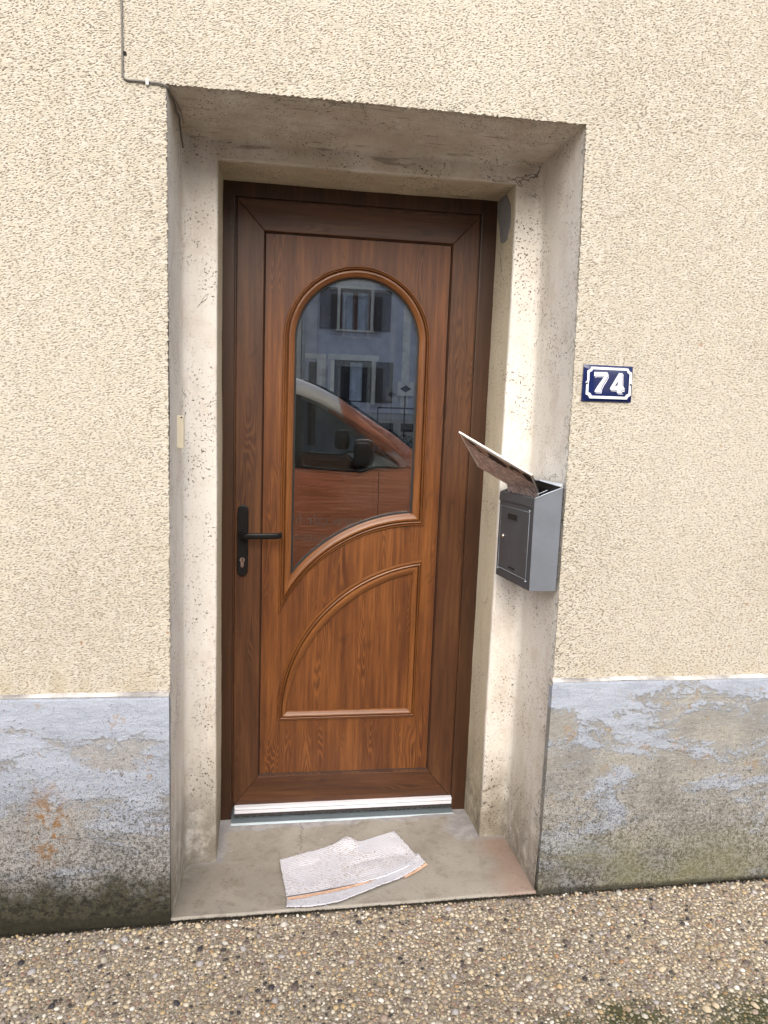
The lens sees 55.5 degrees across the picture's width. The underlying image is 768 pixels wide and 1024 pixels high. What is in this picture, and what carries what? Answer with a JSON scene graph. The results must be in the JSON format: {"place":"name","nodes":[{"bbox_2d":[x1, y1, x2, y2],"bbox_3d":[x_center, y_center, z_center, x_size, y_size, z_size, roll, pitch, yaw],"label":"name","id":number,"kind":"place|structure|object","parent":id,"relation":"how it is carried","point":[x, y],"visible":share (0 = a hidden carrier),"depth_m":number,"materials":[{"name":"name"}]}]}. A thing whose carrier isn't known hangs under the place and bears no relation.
{"place":"outdoors","nodes":[
{"label":"outdoors","id":0,"kind":"place"},
{"bbox_2d":[0,878,767,1023],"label":"pavement","id":1,"kind":"structure","parent":0,"point":[694,954],"depth_m":1.94,"materials":[{"name":"beige gravel"}]},
{"bbox_2d":[171,809,535,920],"bbox_3d":[-0.110,1.181,2.447,1.099,0.132,0.567,1,8,-8],"label":"doorstep","id":2,"kind":"object","parent":1,"relation":"on","point":[242,875],"visible":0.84,"depth_m":2.39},
{"bbox_2d":[280,831,427,906],"bbox_3d":[-0.124,1.148,2.356,0.507,0.050,0.328,-3,10,-31],"label":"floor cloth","id":3,"kind":"object","parent":2,"relation":"on","point":[344,868],"visible":1,"depth_m":2.36,"materials":[{"name":"fabric"}]},
{"bbox_2d":[0,877,766,938],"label":"joint moss","id":4,"kind":"object","parent":1,"relation":"on","point":[295,913],"visible":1,"depth_m":2.14,"materials":[{"name":"green plant"}]},
{"label":"ground","id":5,"kind":"structure","parent":0,"visible":0},
{"bbox_2d":[0,0,767,935],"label":"house","id":6,"kind":"structure","parent":5,"relation":"on","point":[610,156],"depth_m":2.01,"materials":[{"name":"paint"}]},
{"bbox_2d":[120,0,183,147],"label":"cable","id":7,"kind":"object","parent":6,"relation":"attached to","point":[147,81],"visible":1,"depth_m":1.75,"materials":[{"name":"beige plastic"}]},
{"bbox_2d":[177,415,184,447],"bbox_3d":[-0.576,-0.227,2.067,0.021,0.092,0.029,1,8,-8],"label":"door bell","id":8,"kind":"object","parent":6,"relation":"attached to","point":[180,431],"depth_m":2.06,"materials":[{"name":"beige plastic"}]},
{"bbox_2d":[220,180,497,825],"bbox_3d":[-0.103,0.037,2.533,0.912,2.200,0.122,1,8,-8],"label":"front door","id":9,"kind":"structure","parent":6,"relation":"attached to","point":[356,335],"depth_m":2.53,"materials":[{"name":"brown wood"}]},
{"bbox_2d":[496,478,563,590],"bbox_3d":[0.432,0.056,2.211,0.102,0.334,0.276,1,8,-8],"label":"letterbox","id":10,"kind":"object","parent":6,"relation":"attached to","point":[528,542],"visible":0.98,"depth_m":2.10,"materials":[{"name":"silver metal"}]},
{"bbox_2d":[459,431,538,496],"bbox_3d":[0.365,-0.115,2.226,0.234,0.253,0.219,6,9,26],"label":"newspaper","id":11,"kind":"object","parent":10,"relation":"in","point":[515,478],"visible":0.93,"depth_m":2.19,"materials":[{"name":"paper"}]},
{"bbox_2d":[498,505,529,579],"bbox_3d":[0.388,0.087,2.214,0.010,0.209,0.228,0,9,-12],"label":"box door","id":12,"kind":"structure","parent":10,"relation":"in","point":[514,523],"depth_m":2.20,"materials":[{"name":"silver metal"}]},
{"bbox_2d":[581,364,632,401],"bbox_3d":[0.623,-0.357,2.032,0.146,0.100,0.014,1,8,-8],"label":"house number plate","id":13,"kind":"object","parent":6,"relation":"attached to","point":[606,383],"visible":1,"depth_m":2.03,"materials":[{"name":"blue metal"}]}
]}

